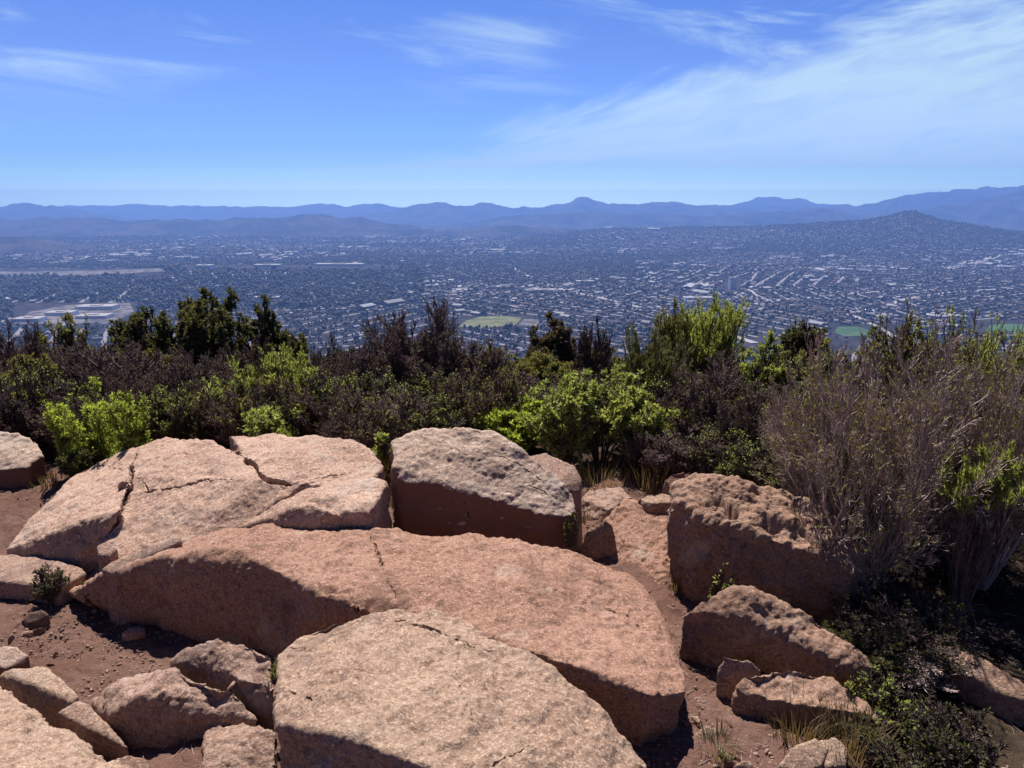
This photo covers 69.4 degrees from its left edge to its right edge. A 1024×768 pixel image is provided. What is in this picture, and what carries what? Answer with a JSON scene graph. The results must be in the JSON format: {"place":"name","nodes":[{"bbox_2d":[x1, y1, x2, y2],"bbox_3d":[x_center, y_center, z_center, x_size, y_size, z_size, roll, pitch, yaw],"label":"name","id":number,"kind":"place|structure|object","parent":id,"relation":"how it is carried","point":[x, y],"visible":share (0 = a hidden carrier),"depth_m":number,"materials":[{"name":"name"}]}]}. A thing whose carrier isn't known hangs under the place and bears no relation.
{"place":"outdoors","nodes":[
{"label":"outdoors","id":0,"kind":"place"},
{"bbox_2d":[0,236,119,253],"bbox_3d":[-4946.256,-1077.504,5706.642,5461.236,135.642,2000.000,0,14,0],"label":"mountain","id":1,"kind":"structure","parent":0,"point":[13,244],"depth_m":5343.29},
{"bbox_2d":[0,202,134,221],"bbox_3d":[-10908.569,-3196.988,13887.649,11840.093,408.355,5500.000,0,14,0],"label":"mountain","id":2,"kind":"structure","parent":0,"point":[18,211],"depth_m":13331.79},
{"bbox_2d":[0,214,422,236],"bbox_3d":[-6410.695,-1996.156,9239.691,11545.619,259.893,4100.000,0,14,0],"label":"mountain","id":3,"kind":"structure","parent":0,"point":[48,226],"depth_m":8538.99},
{"bbox_2d":[169,225,587,236],"bbox_3d":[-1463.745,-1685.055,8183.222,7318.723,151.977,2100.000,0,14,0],"label":"mountain","id":4,"kind":"structure","parent":0,"point":[492,231],"depth_m":7876.99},
{"bbox_2d":[0,197,835,218],"bbox_3d":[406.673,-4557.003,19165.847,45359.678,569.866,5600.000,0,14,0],"label":"mountain","id":5,"kind":"structure","parent":0,"point":[137,211],"depth_m":18410.23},
{"bbox_2d":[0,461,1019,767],"bbox_3d":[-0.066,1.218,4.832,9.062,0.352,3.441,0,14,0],"label":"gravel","id":6,"kind":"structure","parent":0,"point":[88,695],"depth_m":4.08,"materials":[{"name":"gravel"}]},
{"bbox_2d":[603,499,670,584],"bbox_3d":[0.944,1.100,5.318,0.798,0.371,1.171,0,14,0],"label":"path rock","id":7,"kind":"object","parent":6,"relation":"on","point":[641,535],"visible":0.48,"depth_m":5.18,"materials":[{"name":"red stone"}]},
{"bbox_2d":[0,212,1023,767],"bbox_3d":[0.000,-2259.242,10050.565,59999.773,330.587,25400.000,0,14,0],"label":"ground","id":8,"kind":"structure","parent":0,"point":[76,672],"depth_m":5.03,"materials":[{"name":"soil"}]},
{"bbox_2d":[0,374,39,435],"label":"brush","id":9,"kind":"object","parent":8,"relation":"on","point":[7,423],"visible":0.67,"depth_m":6.83,"materials":[{"name":"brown plant"}]},
{"bbox_2d":[0,431,45,488],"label":"boulder","id":10,"kind":"object","parent":8,"relation":"on","point":[22,457],"visible":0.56,"depth_m":5.92,"materials":[{"name":"brown stone"}]},
{"bbox_2d":[0,318,63,431],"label":"dead shrub","id":11,"kind":"object","parent":8,"relation":"on","point":[31,346],"visible":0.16,"depth_m":8.53,"materials":[{"name":"brown plant"}]},
{"bbox_2d":[0,348,65,451],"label":"olive shrub","id":12,"kind":"object","parent":8,"relation":"on","point":[44,360],"visible":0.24,"depth_m":7.57,"materials":[{"name":"green plant"}]},
{"bbox_2d":[0,666,79,728],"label":"edge stone","id":13,"kind":"object","parent":8,"relation":"on","point":[47,694],"visible":0.53,"depth_m":3.50,"materials":[{"name":"beige stone"}]},
{"bbox_2d":[0,554,86,605],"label":"rock","id":14,"kind":"object","parent":8,"relation":"on","point":[16,574],"visible":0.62,"depth_m":4.67,"materials":[{"name":"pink stone"}]},
{"bbox_2d":[27,562,70,604],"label":"leafy plant","id":15,"kind":"object","parent":8,"relation":"on","point":[47,589],"visible":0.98,"depth_m":4.54,"materials":[{"name":"green plant"}]},
{"bbox_2d":[0,362,100,458],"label":"brush","id":16,"kind":"object","parent":8,"relation":"on","point":[28,384],"visible":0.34,"depth_m":7.00,"materials":[{"name":"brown plant"}]},
{"bbox_2d":[37,312,92,360],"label":"olive shrub","id":17,"kind":"object","parent":8,"relation":"on","point":[66,337],"visible":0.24,"depth_m":10.56,"materials":[{"name":"green plant"}]},
{"bbox_2d":[0,686,129,767],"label":"corner slab","id":18,"kind":"structure","parent":8,"relation":"on","point":[30,737],"depth_m":3.01,"materials":[{"name":"beige stone"}]},
{"bbox_2d":[42,393,88,467],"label":"fern like shrub","id":19,"kind":"object","parent":8,"relation":"on","point":[66,445],"visible":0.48,"depth_m":5.96,"materials":[{"name":"green plant"}]},
{"bbox_2d":[13,376,133,454],"bbox_3d":[-3.945,0.341,6.804,0.916,0.750,1.084,-2,14,-8],"label":"brush","id":20,"kind":"object","parent":8,"relation":"on","point":[44,427],"visible":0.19,"depth_m":6.62,"materials":[{"name":"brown plant"}]},
{"bbox_2d":[14,303,133,323],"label":"bare lot","id":21,"kind":"structure","parent":8,"relation":"on","point":[124,309],"depth_m":2239.03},
{"bbox_2d":[54,446,107,477],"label":"leafy plant","id":22,"kind":"object","parent":8,"relation":"on","point":[78,460],"visible":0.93,"depth_m":5.83,"materials":[{"name":"green plant"}]},
{"bbox_2d":[58,701,128,759],"bbox_3d":[-1.851,1.614,3.313,0.420,0.312,0.090,7,15,25],"label":"edge stone","id":23,"kind":"object","parent":8,"relation":"on","point":[85,722],"visible":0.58,"depth_m":3.27,"materials":[{"name":"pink stone"}]},
{"bbox_2d":[51,375,138,460],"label":"fern like shrub","id":24,"kind":"object","parent":8,"relation":"on","point":[99,427],"visible":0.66,"depth_m":6.00,"materials":[{"name":"green plant"}]},
{"bbox_2d":[40,332,169,446],"bbox_3d":[-4.233,0.080,7.838,1.441,1.336,1.412,-11,17,-37],"label":"dead shrub","id":25,"kind":"object","parent":8,"relation":"on","point":[85,362],"visible":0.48,"depth_m":7.63,"materials":[{"name":"brown plant"}]},
{"bbox_2d":[107,389,152,450],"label":"fern like shrub","id":26,"kind":"object","parent":8,"relation":"on","point":[128,437],"visible":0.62,"depth_m":5.94,"materials":[{"name":"green plant"}]},
{"bbox_2d":[75,362,193,445],"bbox_3d":[-3.485,0.253,6.987,1.018,0.888,0.861,0,14,0],"label":"brush","id":27,"kind":"object","parent":8,"relation":"on","point":[141,385],"visible":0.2,"depth_m":6.94,"materials":[{"name":"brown plant"}]},
{"bbox_2d":[102,537,182,624],"bbox_3d":[-2.168,1.200,4.381,0.492,0.617,0.100,0,14,0],"label":"rock sliver","id":28,"kind":"object","parent":8,"relation":"on","point":[116,605],"visible":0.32,"depth_m":4.34,"materials":[{"name":"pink stone"}]},
{"bbox_2d":[106,306,182,375],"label":"evergreen shrub","id":29,"kind":"object","parent":8,"relation":"on","point":[137,327],"visible":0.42,"depth_m":9.37,"materials":[{"name":"green plant"}]},
{"bbox_2d":[136,380,213,439],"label":"brush","id":30,"kind":"object","parent":8,"relation":"on","point":[171,424],"visible":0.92,"depth_m":6.54,"materials":[{"name":"green plant"}]},
{"bbox_2d":[90,638,277,767],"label":"split rock","id":31,"kind":"object","parent":8,"relation":"on","point":[217,695],"visible":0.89,"depth_m":3.30,"materials":[{"name":"brown stone"}]},
{"bbox_2d":[151,286,236,372],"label":"evergreen shrub","id":32,"kind":"object","parent":8,"relation":"on","point":[162,323],"visible":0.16,"depth_m":9.41,"materials":[{"name":"green plant"}]},
{"bbox_2d":[7,433,391,573],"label":"fractured slab","id":33,"kind":"structure","parent":8,"relation":"on","point":[126,502],"depth_m":4.81,"materials":[{"name":"stone"}]},
{"bbox_2d":[143,346,264,431],"bbox_3d":[-3.162,0.091,7.498,1.321,1.093,1.060,12,18,41],"label":"dead shrub","id":34,"kind":"object","parent":8,"relation":"on","point":[185,373],"visible":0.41,"depth_m":7.41,"materials":[{"name":"brown plant"}]},
{"bbox_2d":[163,285,260,379],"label":"evergreen shrub","id":35,"kind":"object","parent":8,"relation":"on","point":[194,330],"visible":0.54,"depth_m":9.06,"materials":[{"name":"green plant"}]},
{"bbox_2d":[190,371,264,448],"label":"brush","id":36,"kind":"object","parent":8,"relation":"on","point":[210,428],"visible":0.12,"depth_m":6.80,"materials":[{"name":"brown plant"}]},
{"bbox_2d":[193,375,291,446],"bbox_3d":[-2.347,0.295,6.606,0.857,0.752,0.873,11,18,39],"label":"brush","id":37,"kind":"object","parent":8,"relation":"on","point":[225,415],"visible":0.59,"depth_m":6.37,"materials":[{"name":"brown plant"}]},
{"bbox_2d":[235,294,290,372],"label":"evergreen shrub","id":38,"kind":"object","parent":8,"relation":"on","point":[266,325],"visible":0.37,"depth_m":9.45,"materials":[{"name":"green plant"}]},
{"bbox_2d":[234,398,307,436],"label":"leafy plant","id":39,"kind":"object","parent":8,"relation":"on","point":[267,420],"visible":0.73,"depth_m":6.24,"materials":[{"name":"green plant"}]},
{"bbox_2d":[226,343,317,399],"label":"feathery bush","id":40,"kind":"object","parent":8,"relation":"on","point":[294,371],"visible":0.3,"depth_m":7.03,"materials":[{"name":"green plant"}]},
{"bbox_2d":[255,366,340,436],"bbox_3d":[-1.960,0.230,6.891,0.803,0.782,0.818,10,17,35],"label":"brush","id":41,"kind":"object","parent":8,"relation":"on","point":[287,389],"visible":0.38,"depth_m":6.64,"materials":[{"name":"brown plant"}]},
{"bbox_2d":[289,382,391,442],"bbox_3d":[-1.504,0.330,6.551,0.799,0.712,0.946,6,15,24],"label":"brush","id":42,"kind":"object","parent":8,"relation":"on","point":[330,431],"visible":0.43,"depth_m":6.48,"materials":[{"name":"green plant"}]},
{"bbox_2d":[325,366,411,410],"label":"brush","id":43,"kind":"object","parent":8,"relation":"on","point":[381,385],"visible":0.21,"depth_m":7.03,"materials":[{"name":"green plant"}]},
{"bbox_2d":[69,523,685,746],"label":"long slab","id":44,"kind":"structure","parent":8,"relation":"on","point":[598,633],"depth_m":3.96,"materials":[{"name":"red stone"}]},
{"bbox_2d":[328,385,436,449],"bbox_3d":[-1.051,0.388,6.218,0.907,0.757,0.924,11,17,37],"label":"brush","id":45,"kind":"object","parent":8,"relation":"on","point":[383,421],"visible":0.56,"depth_m":6.00,"materials":[{"name":"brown plant"}]},
{"bbox_2d":[315,325,450,390],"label":"dead shrub","id":46,"kind":"object","parent":8,"relation":"on","point":[369,360],"visible":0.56,"depth_m":7.64,"materials":[{"name":"brown plant"}]},
{"bbox_2d":[359,294,459,381],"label":"dead shrub","id":47,"kind":"object","parent":8,"relation":"on","point":[407,349],"visible":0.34,"depth_m":8.12,"materials":[{"name":"brown plant"}]},
{"bbox_2d":[408,390,475,429],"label":"brush","id":48,"kind":"object","parent":8,"relation":"on","point":[434,407],"visible":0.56,"depth_m":6.33,"materials":[{"name":"green plant"}]},
{"bbox_2d":[272,608,646,767],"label":"front rock","id":49,"kind":"object","parent":8,"relation":"on","point":[427,688],"visible":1,"depth_m":2.89,"materials":[{"name":"beige stone"}]},
{"bbox_2d":[427,373,495,429],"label":"brush","id":50,"kind":"object","parent":8,"relation":"on","point":[451,387],"visible":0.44,"depth_m":6.68,"materials":[{"name":"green plant"}]},
{"bbox_2d":[417,320,507,389],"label":"dead shrub","id":51,"kind":"object","parent":8,"relation":"on","point":[449,354],"visible":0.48,"depth_m":7.80,"materials":[{"name":"brown plant"}]},
{"bbox_2d":[390,427,577,551],"bbox_3d":[-0.186,0.923,4.805,1.212,1.234,0.472,0,14,0],"label":"boulder","id":52,"kind":"object","parent":8,"relation":"on","point":[454,481],"visible":0.54,"depth_m":4.61,"materials":[{"name":"brown stone"}]},
{"bbox_2d":[440,359,542,428],"bbox_3d":[-0.264,0.207,6.975,0.923,0.828,0.941,-13,19,-43],"label":"brush","id":53,"kind":"object","parent":8,"relation":"on","point":[505,393],"visible":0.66,"depth_m":6.82,"materials":[{"name":"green plant"}]},
{"bbox_2d":[472,393,548,453],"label":"leafy shrub","id":54,"kind":"object","parent":8,"relation":"on","point":[505,423],"visible":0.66,"depth_m":6.61,"materials":[{"name":"green plant"}]},
{"bbox_2d":[0,210,1023,372],"bbox_3d":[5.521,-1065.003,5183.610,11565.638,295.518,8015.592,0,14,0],"label":"distant trees","id":55,"kind":"object","parent":8,"relation":"on","point":[44,284],"visible":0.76,"depth_m":3461.03,"materials":[{"name":"plant"}]},
{"bbox_2d":[0,221,1023,367],"bbox_3d":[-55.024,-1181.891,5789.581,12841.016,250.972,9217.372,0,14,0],"label":"distant houses","id":56,"kind":"structure","parent":8,"relation":"on","point":[516,300],"depth_m":3421.79,"materials":[{"name":"white paint"}]},
{"bbox_2d":[511,350,580,384],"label":"olive shrub","id":57,"kind":"object","parent":8,"relation":"on","point":[544,366],"visible":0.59,"depth_m":7.98,"materials":[{"name":"green plant"}]},
{"bbox_2d":[523,310,582,376],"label":"evergreen shrub","id":58,"kind":"object","parent":8,"relation":"on","point":[554,342],"visible":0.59,"depth_m":9.33,"materials":[{"name":"green plant"}]},
{"bbox_2d":[530,453,582,550],"bbox_3d":[0.302,0.972,5.246,0.340,0.908,0.372,-8,16,-30],"label":"rock","id":59,"kind":"object","parent":8,"relation":"on","point":[566,473],"visible":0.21,"depth_m":5.15,"materials":[{"name":"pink stone"}]},
{"bbox_2d":[519,390,597,474],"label":"leafy shrub","id":60,"kind":"object","parent":8,"relation":"on","point":[555,427],"visible":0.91,"depth_m":6.10,"materials":[{"name":"green plant"}]},
{"bbox_2d":[566,314,613,384],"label":"dead shrub","id":61,"kind":"object","parent":8,"relation":"on","point":[598,361],"visible":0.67,"depth_m":9.09,"materials":[{"name":"brown plant"}]},
{"bbox_2d":[528,361,660,463],"bbox_3d":[0.717,0.271,6.399,1.077,0.868,0.894,-3,14,-13],"label":"leafy shrub","id":62,"kind":"object","parent":8,"relation":"on","point":[600,396],"visible":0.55,"depth_m":6.33,"materials":[{"name":"green plant"}]},
{"bbox_2d":[579,522,616,559],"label":"path rock","id":63,"kind":"object","parent":8,"relation":"on","point":[599,541],"visible":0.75,"depth_m":5.07,"materials":[{"name":"brown stone"}]},
{"bbox_2d":[581,487,631,522],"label":"path rock","id":64,"kind":"object","parent":8,"relation":"on","point":[604,502],"visible":0.16,"depth_m":5.55,"materials":[{"name":"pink stone"}]},
{"bbox_2d":[604,385,680,469],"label":"leafy shrub","id":65,"kind":"object","parent":8,"relation":"on","point":[637,425],"visible":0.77,"depth_m":6.05,"materials":[{"name":"green plant"}]},
{"bbox_2d":[616,320,695,392],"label":"willowy shrub","id":66,"kind":"object","parent":8,"relation":"on","point":[663,362],"visible":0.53,"depth_m":6.97,"materials":[{"name":"green plant"}]},
{"bbox_2d":[653,293,688,367],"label":"green topped shrub","id":67,"kind":"object","parent":8,"relation":"on","point":[665,328],"visible":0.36,"depth_m":8.13,"materials":[{"name":"green plant"}]},
{"bbox_2d":[614,417,728,479],"bbox_3d":[1.323,0.565,5.966,1.007,0.502,0.851,2,14,7],"label":"brush","id":68,"kind":"object","parent":8,"relation":"on","point":[672,456],"visible":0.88,"depth_m":5.88,"materials":[{"name":"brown plant"}]},
{"bbox_2d":[651,393,727,445],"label":"brush","id":69,"kind":"object","parent":8,"relation":"on","point":[688,417],"visible":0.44,"depth_m":6.24,"materials":[{"name":"brown plant"}]},
{"bbox_2d":[669,280,751,382],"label":"green topped shrub","id":70,"kind":"object","parent":8,"relation":"on","point":[705,334],"visible":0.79,"depth_m":7.99,"materials":[{"name":"green plant"}]},
{"bbox_2d":[656,345,771,427],"bbox_3d":[1.810,0.184,6.568,0.966,1.004,1.324,5,15,22],"label":"dead shrub","id":71,"kind":"object","parent":8,"relation":"on","point":[698,386],"visible":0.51,"depth_m":6.44,"materials":[{"name":"brown plant"}]},
{"bbox_2d":[681,421,773,485],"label":"brush","id":72,"kind":"object","parent":8,"relation":"on","point":[724,467],"visible":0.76,"depth_m":5.59,"materials":[{"name":"green plant"}]},
{"bbox_2d":[716,657,760,699],"bbox_3d":[1.135,1.513,3.708,0.225,0.316,0.039,-1,14,-4],"label":"wedge stone","id":73,"kind":"object","parent":8,"relation":"on","point":[731,674],"visible":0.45,"depth_m":3.68,"materials":[{"name":"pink stone"}]},
{"bbox_2d":[712,389,772,458],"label":"dead shrub","id":74,"kind":"object","parent":8,"relation":"on","point":[750,426],"visible":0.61,"depth_m":5.82,"materials":[{"name":"brown plant"}]},
{"bbox_2d":[711,433,804,491],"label":"brush","id":75,"kind":"object","parent":8,"relation":"on","point":[751,452],"visible":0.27,"depth_m":5.38,"materials":[{"name":"green plant"}]},
{"bbox_2d":[733,328,802,395],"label":"olive shrub","id":76,"kind":"object","parent":8,"relation":"on","point":[765,369],"visible":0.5,"depth_m":8.86,"materials":[{"name":"green plant"}]},
{"bbox_2d":[667,473,871,626],"bbox_3d":[1.571,1.103,4.585,1.230,0.994,0.419,3,14,13],"label":"ledged boulder","id":77,"kind":"object","parent":8,"relation":"on","point":[751,533],"visible":0.57,"depth_m":4.44,"materials":[{"name":"orange stone"}]},
{"bbox_2d":[679,585,872,696],"bbox_3d":[1.393,1.424,3.934,0.980,0.690,0.246,3,14,14],"label":"arched boulder","id":78,"kind":"object","parent":8,"relation":"on","point":[735,621],"visible":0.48,"depth_m":3.85,"materials":[{"name":"orange stone"}]},
{"bbox_2d":[758,680,846,746],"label":"grass tuft","id":79,"kind":"object","parent":8,"relation":"on","point":[784,733],"visible":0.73,"depth_m":3.39,"materials":[{"name":"plant"}]},
{"bbox_2d":[779,738,828,767],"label":"bottom stone","id":80,"kind":"object","parent":8,"relation":"on","point":[811,753],"visible":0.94,"depth_m":3.20,"materials":[{"name":"beige stone"}]},
{"bbox_2d":[728,670,885,737],"bbox_3d":[1.426,1.623,3.570,0.758,0.445,0.218,1,14,5],"label":"rock","id":81,"kind":"object","parent":8,"relation":"on","point":[745,700],"visible":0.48,"depth_m":3.52,"materials":[{"name":"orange stone"}]},
{"bbox_2d":[779,337,869,385],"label":"olive shrub","id":82,"kind":"object","parent":8,"relation":"on","point":[804,360],"visible":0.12,"depth_m":8.33,"materials":[{"name":"green plant"}]},
{"bbox_2d":[756,349,899,518],"bbox_3d":[2.172,0.470,5.132,1.020,1.407,1.014,0,14,0],"label":"twiggy bush","id":83,"kind":"object","parent":8,"relation":"on","point":[777,404],"visible":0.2,"depth_m":5.09,"materials":[{"name":"brown plant"}]},
{"bbox_2d":[807,686,900,767],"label":"grass tuft","id":84,"kind":"object","parent":8,"relation":"on","point":[843,719],"visible":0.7,"depth_m":3.37,"materials":[{"name":"plant"}]},
{"bbox_2d":[844,663,903,712],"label":"leafy plant","id":85,"kind":"object","parent":8,"relation":"on","point":[870,689],"visible":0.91,"depth_m":3.56,"materials":[{"name":"green plant"}]},
{"bbox_2d":[835,621,915,659],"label":"leafy plant","id":86,"kind":"object","parent":8,"relation":"on","point":[891,647],"visible":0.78,"depth_m":3.91,"materials":[{"name":"green plant"}]},
{"bbox_2d":[852,732,910,767],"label":"leafy plant","id":87,"kind":"object","parent":8,"relation":"on","point":[889,759],"visible":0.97,"depth_m":3.20,"materials":[{"name":"green plant"}]},
{"bbox_2d":[752,300,1018,590],"bbox_3d":[2.331,0.431,4.630,1.453,1.943,1.502,0,14,0],"label":"twiggy bush","id":88,"kind":"object","parent":8,"relation":"on","point":[908,491],"visible":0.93,"depth_m":4.43,"materials":[{"name":"brown plant"}]},
{"bbox_2d":[869,691,929,742],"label":"leafy plant","id":89,"kind":"object","parent":8,"relation":"on","point":[902,713],"visible":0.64,"depth_m":3.46,"materials":[{"name":"green plant"}]},
{"bbox_2d":[865,310,938,388],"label":"olive shrub","id":90,"kind":"object","parent":8,"relation":"on","point":[911,337],"visible":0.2,"depth_m":7.89,"materials":[{"name":"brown plant"}]},
{"bbox_2d":[825,572,992,687],"bbox_3d":[2.195,1.365,4.100,0.868,0.396,0.911,6,15,22],"label":"dead shrub","id":91,"kind":"object","parent":8,"relation":"on","point":[909,618],"visible":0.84,"depth_m":4.08,"materials":[{"name":"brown plant"}]},
{"bbox_2d":[867,619,972,695],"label":"dead shrub","id":92,"kind":"object","parent":8,"relation":"on","point":[927,679],"visible":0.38,"depth_m":3.81,"materials":[{"name":"grey plant"}]},
{"bbox_2d":[832,299,1023,525],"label":"twiggy bush","id":93,"kind":"object","parent":8,"relation":"on","point":[884,365],"visible":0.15,"depth_m":5.31,"materials":[{"name":"brown plant"}]},
{"bbox_2d":[862,587,995,673],"bbox_3d":[2.337,1.404,4.187,0.592,0.310,0.744,0,14,0],"label":"leafy plant","id":94,"kind":"object","parent":8,"relation":"on","point":[935,605],"visible":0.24,"depth_m":4.23,"materials":[{"name":"green plant"}]},
{"bbox_2d":[897,719,987,767],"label":"leafy plant","id":95,"kind":"object","parent":8,"relation":"on","point":[950,735],"visible":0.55,"depth_m":3.08,"materials":[{"name":"green plant"}]},
{"bbox_2d":[870,585,1023,670],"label":"dead shrub","id":96,"kind":"object","parent":8,"relation":"on","point":[996,632],"visible":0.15,"depth_m":4.29,"materials":[{"name":"brown plant"}]},
{"bbox_2d":[884,335,1023,591],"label":"twiggy bush","id":97,"kind":"object","parent":8,"relation":"on","point":[986,433],"visible":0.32,"depth_m":4.65,"materials":[{"name":"brown plant"}]},
{"bbox_2d":[898,686,1012,767],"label":"dead shrub","id":98,"kind":"object","parent":8,"relation":"on","point":[973,732],"visible":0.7,"depth_m":3.10,"materials":[{"name":"brown plant"}]},
{"bbox_2d":[914,304,1023,400],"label":"feathery bush","id":99,"kind":"object","parent":8,"relation":"on","point":[986,351],"visible":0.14,"depth_m":7.40,"materials":[{"name":"green plant"}]},
{"bbox_2d":[935,439,1023,621],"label":"feathery bush","id":100,"kind":"object","parent":8,"relation":"on","point":[969,561],"visible":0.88,"depth_m":4.31,"materials":[{"name":"green plant"}]},
{"bbox_2d":[935,646,1023,727],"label":"side ledge","id":101,"kind":"object","parent":8,"relation":"on","point":[999,692],"visible":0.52,"depth_m":3.70,"materials":[{"name":"orange stone"}]},
{"bbox_2d":[0,0,1023,207],"label":"sky","id":102,"kind":"structure","parent":0,"point":[230,103],"materials":[{"name":"blue"}]},
{"bbox_2d":[1,213,1023,371],"bbox_3d":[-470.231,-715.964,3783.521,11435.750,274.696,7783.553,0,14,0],"label":"street","id":103,"kind":"structure","parent":0,"point":[124,293],"depth_m":2976.35,"materials":[{"name":"asphalt"}]},
{"bbox_2d":[355,197,853,223],"bbox_3d":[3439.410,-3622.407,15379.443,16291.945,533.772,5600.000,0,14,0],"label":"mountain","id":104,"kind":"structure","parent":0,"point":[439,213],"depth_m":14851.30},
{"bbox_2d":[444,208,876,228],"bbox_3d":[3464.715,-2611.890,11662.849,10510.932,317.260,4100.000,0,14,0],"label":"mountain","id":105,"kind":"structure","parent":0,"point":[588,220],"depth_m":11131.09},
{"bbox_2d":[836,185,1023,214],"bbox_3d":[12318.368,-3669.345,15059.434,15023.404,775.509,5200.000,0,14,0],"label":"mountain","id":106,"kind":"structure","parent":0,"point":[919,201],"depth_m":14503.90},
{"bbox_2d":[859,190,1023,229],"bbox_3d":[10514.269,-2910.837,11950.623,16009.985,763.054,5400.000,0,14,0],"label":"mountain","id":107,"kind":"structure","parent":0,"point":[1005,211],"depth_m":11053.15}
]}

